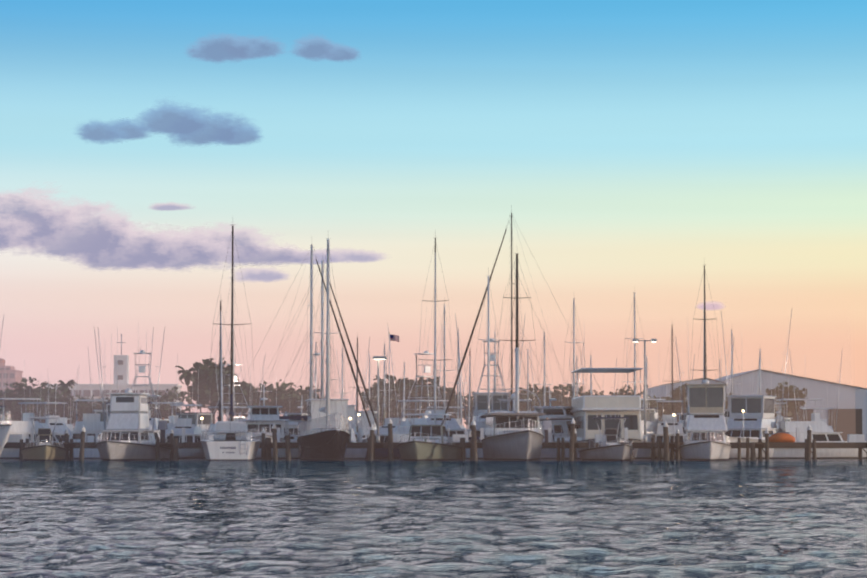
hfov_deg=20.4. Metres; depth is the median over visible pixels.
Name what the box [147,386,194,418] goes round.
tree
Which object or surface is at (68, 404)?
boat
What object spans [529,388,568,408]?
tree
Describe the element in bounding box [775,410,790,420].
boat
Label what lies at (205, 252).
cloud
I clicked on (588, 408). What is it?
beige houseboat
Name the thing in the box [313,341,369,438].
boat
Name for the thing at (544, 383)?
sailboat
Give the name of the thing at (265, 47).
cloud
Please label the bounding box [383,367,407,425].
boat
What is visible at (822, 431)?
boat
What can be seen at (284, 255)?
cloud
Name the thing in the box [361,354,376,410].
sailboat
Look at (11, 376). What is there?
pink tower building
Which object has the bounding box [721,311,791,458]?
boat
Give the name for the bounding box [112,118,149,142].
cloud
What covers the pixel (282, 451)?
sailboat
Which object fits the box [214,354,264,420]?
boat
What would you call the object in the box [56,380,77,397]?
palm tree
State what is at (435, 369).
sailboat
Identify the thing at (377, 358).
lamp post
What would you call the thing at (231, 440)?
sailboat
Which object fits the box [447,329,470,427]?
sailboat
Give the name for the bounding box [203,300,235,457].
sailboat
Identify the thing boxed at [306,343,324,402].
sailboat
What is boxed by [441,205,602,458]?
sailboat
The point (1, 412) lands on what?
boat
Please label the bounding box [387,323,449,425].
boat
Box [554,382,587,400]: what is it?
tree
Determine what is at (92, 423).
boat
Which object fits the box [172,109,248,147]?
cloud
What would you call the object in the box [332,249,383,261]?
cloud
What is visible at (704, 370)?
sailboat
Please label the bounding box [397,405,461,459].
green walkaround
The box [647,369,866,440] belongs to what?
boat shed
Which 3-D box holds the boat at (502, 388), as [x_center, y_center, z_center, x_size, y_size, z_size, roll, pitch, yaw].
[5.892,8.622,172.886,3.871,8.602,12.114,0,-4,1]
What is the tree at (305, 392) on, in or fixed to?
on the ground
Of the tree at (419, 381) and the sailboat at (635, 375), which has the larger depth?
the tree at (419, 381)
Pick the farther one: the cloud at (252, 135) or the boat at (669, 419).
the cloud at (252, 135)
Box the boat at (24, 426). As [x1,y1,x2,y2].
[0,398,63,458]
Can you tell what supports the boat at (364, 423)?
on the water
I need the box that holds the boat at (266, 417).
[239,389,289,458]
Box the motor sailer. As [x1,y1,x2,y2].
[466,253,546,460]
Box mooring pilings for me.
[79,418,811,460]
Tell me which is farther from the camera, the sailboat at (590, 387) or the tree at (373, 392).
the tree at (373, 392)
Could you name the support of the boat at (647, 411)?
on the water
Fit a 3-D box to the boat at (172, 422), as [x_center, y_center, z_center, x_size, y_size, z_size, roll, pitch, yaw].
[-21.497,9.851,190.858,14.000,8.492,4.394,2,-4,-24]
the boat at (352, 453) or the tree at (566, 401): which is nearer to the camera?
the boat at (352, 453)
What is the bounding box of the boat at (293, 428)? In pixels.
[281,399,306,434]
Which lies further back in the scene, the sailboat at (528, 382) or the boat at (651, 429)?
the sailboat at (528, 382)
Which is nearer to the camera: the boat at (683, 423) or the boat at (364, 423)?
the boat at (683, 423)
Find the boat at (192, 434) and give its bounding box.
[165,354,204,458]
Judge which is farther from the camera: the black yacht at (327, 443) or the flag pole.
the flag pole
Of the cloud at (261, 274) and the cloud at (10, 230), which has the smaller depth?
the cloud at (10, 230)
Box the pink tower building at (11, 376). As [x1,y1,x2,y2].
[0,358,22,392]
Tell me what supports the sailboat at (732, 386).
on the water
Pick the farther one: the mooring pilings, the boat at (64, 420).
the boat at (64, 420)
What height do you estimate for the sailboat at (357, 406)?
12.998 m
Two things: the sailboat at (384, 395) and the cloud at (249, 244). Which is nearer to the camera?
the sailboat at (384, 395)
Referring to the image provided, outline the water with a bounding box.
[0,458,866,577]
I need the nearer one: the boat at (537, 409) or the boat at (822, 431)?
the boat at (822, 431)
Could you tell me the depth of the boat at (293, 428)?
211.67 m
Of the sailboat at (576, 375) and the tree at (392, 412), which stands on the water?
the sailboat at (576, 375)
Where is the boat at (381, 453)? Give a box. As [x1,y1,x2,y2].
[364,418,409,458]
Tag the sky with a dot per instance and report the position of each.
(638, 146)
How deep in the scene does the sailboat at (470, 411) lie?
253.51 m
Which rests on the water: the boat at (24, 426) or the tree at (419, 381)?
the boat at (24, 426)
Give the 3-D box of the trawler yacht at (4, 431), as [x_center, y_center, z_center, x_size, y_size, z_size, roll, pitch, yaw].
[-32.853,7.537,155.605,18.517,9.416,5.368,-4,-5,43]
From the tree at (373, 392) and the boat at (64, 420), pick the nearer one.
the boat at (64, 420)
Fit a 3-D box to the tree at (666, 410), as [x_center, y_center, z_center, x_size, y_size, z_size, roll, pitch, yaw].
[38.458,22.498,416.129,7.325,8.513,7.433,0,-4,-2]
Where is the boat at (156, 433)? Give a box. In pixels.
[94,327,167,441]
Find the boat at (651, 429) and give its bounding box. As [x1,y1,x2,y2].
[634,399,665,458]
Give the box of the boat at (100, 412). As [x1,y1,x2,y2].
[88,347,140,420]
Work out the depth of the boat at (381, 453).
173.07 m
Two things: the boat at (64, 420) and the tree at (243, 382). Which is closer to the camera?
the boat at (64, 420)
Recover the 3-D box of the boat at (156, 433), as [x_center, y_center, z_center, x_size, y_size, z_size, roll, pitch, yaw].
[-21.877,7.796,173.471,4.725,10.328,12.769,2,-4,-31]
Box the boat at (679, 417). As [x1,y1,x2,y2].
[658,413,686,421]
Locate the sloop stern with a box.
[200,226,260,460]
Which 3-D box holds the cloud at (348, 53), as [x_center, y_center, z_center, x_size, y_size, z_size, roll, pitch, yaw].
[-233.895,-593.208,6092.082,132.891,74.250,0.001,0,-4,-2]
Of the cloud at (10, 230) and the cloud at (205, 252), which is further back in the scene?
the cloud at (205, 252)
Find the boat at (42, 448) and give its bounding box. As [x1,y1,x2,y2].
[20,400,66,460]
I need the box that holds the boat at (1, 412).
[0,406,4,420]
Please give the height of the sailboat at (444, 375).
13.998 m
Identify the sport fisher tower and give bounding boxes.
[131,332,165,437]
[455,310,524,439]
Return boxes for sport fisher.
[95,326,171,460]
[675,337,733,459]
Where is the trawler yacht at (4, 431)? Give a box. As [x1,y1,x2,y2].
[0,411,11,454]
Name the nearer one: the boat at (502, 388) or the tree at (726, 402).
the boat at (502, 388)
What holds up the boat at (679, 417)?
on the water
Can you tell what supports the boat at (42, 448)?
on the water
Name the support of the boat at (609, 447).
on the water
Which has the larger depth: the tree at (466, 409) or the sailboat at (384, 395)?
the tree at (466, 409)
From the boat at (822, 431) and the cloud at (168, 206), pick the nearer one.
the boat at (822, 431)
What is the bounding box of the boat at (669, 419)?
[646,355,694,458]
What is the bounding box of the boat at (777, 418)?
[752,360,786,427]
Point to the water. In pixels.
(471, 518)
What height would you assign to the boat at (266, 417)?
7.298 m
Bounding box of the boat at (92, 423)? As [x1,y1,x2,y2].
[69,378,107,458]
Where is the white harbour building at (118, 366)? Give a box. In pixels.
[45,334,181,427]
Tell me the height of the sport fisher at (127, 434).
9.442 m
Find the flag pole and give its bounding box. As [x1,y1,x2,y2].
[389,332,398,417]
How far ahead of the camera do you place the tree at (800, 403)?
420.65 m
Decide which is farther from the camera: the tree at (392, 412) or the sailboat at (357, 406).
the tree at (392, 412)
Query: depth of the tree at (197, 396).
496.05 m
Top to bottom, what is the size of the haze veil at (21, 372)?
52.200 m
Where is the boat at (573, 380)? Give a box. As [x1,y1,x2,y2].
[569,360,616,397]
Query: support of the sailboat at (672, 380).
on the water
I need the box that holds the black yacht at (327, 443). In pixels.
[297,238,349,460]
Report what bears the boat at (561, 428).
on the water
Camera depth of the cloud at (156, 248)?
6181.46 m
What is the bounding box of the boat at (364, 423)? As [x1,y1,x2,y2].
[336,351,387,438]
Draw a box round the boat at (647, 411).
[617,392,658,420]
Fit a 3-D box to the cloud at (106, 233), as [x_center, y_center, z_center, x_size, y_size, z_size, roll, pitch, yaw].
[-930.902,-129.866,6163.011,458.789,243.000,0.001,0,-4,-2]
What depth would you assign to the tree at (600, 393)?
433.14 m
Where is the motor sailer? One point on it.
(516, 434)
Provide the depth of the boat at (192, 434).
175.58 m
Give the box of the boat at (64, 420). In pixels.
[59,410,73,430]
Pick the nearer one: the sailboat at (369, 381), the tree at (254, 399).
the sailboat at (369, 381)
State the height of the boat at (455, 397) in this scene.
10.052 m
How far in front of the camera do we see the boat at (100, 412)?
244.90 m
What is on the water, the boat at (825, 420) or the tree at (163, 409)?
the boat at (825, 420)
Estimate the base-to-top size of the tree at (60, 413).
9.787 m
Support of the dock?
in the water
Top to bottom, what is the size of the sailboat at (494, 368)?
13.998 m
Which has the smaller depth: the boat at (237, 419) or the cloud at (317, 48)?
the boat at (237, 419)
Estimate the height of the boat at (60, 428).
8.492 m
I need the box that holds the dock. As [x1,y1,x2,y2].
[4,427,866,459]
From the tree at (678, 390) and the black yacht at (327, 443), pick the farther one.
the tree at (678, 390)
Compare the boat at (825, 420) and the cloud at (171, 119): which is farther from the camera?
the cloud at (171, 119)
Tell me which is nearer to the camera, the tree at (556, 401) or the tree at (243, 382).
the tree at (556, 401)
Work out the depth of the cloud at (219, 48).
6039.49 m
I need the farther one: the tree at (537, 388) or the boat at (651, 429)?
the tree at (537, 388)
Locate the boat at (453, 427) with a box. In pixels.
[405,410,479,439]
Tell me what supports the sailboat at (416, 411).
on the water
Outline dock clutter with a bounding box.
[158,410,794,441]
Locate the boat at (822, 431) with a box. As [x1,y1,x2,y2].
[770,367,866,458]
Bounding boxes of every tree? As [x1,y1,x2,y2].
[0,377,57,420]
[31,388,61,419]
[35,391,88,429]
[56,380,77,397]
[65,394,108,424]
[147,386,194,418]
[175,366,197,412]
[189,357,239,423]
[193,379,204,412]
[215,375,254,420]
[225,379,298,418]
[277,382,324,414]
[361,375,419,412]
[368,393,412,425]
[400,375,463,417]
[449,391,473,424]
[509,387,552,410]
[520,384,559,397]
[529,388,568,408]
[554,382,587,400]
[561,396,572,406]
[575,389,603,396]
[609,384,666,420]
[654,394,675,420]
[668,383,686,417]
[675,392,685,415]
[725,394,735,408]
[765,382,807,417]
[775,401,793,420]
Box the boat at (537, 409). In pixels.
[530,342,583,412]
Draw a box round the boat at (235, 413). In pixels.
[205,362,248,436]
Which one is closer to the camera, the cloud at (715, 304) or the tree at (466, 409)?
the tree at (466, 409)
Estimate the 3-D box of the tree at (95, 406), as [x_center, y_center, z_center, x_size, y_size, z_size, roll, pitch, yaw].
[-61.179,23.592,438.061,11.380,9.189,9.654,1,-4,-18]
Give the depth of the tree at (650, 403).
406.00 m
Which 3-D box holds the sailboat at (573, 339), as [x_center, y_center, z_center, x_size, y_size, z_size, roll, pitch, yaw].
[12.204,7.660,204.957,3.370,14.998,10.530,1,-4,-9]
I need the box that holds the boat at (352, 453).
[295,389,366,458]
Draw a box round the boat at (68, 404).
[48,371,77,422]
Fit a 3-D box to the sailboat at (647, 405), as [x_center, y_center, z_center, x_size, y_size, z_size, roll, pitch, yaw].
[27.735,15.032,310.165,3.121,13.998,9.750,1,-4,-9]
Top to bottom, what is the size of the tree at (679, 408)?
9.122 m
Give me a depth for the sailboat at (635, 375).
214.12 m
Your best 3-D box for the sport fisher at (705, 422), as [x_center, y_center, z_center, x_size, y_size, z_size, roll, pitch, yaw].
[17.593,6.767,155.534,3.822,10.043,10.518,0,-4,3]
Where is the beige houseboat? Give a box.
[570,346,643,458]
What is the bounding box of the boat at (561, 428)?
[479,385,572,441]
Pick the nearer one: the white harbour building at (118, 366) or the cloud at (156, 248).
the white harbour building at (118, 366)
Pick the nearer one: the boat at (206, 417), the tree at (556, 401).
the boat at (206, 417)
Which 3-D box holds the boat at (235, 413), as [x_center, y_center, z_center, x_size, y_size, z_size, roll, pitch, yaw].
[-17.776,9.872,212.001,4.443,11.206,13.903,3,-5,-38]
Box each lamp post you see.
[373,356,386,441]
[632,339,656,441]
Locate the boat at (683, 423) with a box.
[671,389,733,433]
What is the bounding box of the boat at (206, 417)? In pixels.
[177,392,214,435]
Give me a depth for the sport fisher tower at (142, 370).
183.60 m
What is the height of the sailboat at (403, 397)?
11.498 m
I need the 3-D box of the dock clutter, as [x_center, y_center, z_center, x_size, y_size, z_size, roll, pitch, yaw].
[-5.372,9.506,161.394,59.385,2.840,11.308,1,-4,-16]
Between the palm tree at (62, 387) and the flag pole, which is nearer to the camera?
the flag pole
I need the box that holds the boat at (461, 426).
[426,407,466,432]
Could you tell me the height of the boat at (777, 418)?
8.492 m
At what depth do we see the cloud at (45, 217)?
6149.51 m
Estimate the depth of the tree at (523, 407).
405.37 m
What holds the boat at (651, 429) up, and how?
on the water
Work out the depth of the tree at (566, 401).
425.51 m
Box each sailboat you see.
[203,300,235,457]
[212,245,370,458]
[241,258,376,425]
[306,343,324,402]
[318,321,339,398]
[335,343,350,398]
[348,331,367,438]
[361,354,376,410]
[375,344,394,425]
[396,362,412,422]
[408,349,424,417]
[414,230,457,424]
[430,298,459,423]
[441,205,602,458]
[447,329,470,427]
[462,351,476,428]
[486,332,500,391]
[519,349,534,410]
[533,332,554,407]
[561,299,589,404]
[569,356,581,399]
[585,356,597,394]
[621,292,646,413]
[641,356,654,407]
[661,325,684,420]
[689,266,720,383]
[723,330,742,406]
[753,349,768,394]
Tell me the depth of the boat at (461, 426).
210.53 m
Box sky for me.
[0,0,866,428]
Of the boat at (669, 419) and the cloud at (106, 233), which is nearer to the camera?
the boat at (669, 419)
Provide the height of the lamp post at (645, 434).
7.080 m
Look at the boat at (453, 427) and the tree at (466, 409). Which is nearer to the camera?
the boat at (453, 427)
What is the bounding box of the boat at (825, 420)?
[789,349,841,431]
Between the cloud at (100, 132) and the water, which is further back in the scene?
the cloud at (100, 132)
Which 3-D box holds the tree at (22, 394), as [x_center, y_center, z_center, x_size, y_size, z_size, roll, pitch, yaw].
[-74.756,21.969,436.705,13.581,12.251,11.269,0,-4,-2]
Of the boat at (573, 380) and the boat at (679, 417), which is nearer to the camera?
the boat at (573, 380)
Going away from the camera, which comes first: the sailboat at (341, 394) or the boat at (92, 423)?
the boat at (92, 423)
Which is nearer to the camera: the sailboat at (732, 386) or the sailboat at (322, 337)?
the sailboat at (322, 337)
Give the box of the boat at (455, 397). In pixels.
[426,363,466,423]
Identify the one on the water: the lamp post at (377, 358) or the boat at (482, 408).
the boat at (482, 408)
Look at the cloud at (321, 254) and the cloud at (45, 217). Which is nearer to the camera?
the cloud at (45, 217)
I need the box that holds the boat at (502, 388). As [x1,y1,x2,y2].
[499,350,531,410]
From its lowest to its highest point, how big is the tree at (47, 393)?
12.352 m
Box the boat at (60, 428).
[18,360,69,440]
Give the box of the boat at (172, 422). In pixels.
[150,402,183,436]
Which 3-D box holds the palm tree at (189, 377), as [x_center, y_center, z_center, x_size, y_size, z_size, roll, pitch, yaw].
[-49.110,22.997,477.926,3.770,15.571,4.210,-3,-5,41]
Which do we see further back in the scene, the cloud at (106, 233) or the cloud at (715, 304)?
the cloud at (715, 304)
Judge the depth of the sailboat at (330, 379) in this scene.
225.30 m
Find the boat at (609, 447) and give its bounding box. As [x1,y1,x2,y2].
[578,413,633,459]
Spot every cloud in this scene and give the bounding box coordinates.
[0,188,84,252]
[0,214,32,249]
[20,201,145,267]
[77,221,187,272]
[78,121,126,143]
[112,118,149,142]
[137,103,209,137]
[141,223,240,271]
[150,202,190,210]
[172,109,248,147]
[184,224,273,271]
[187,34,257,61]
[222,125,261,144]
[225,246,317,268]
[234,268,287,281]
[242,36,281,58]
[262,250,343,266]
[292,36,337,59]
[329,44,358,60]
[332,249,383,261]
[697,301,724,309]
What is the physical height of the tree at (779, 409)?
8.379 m

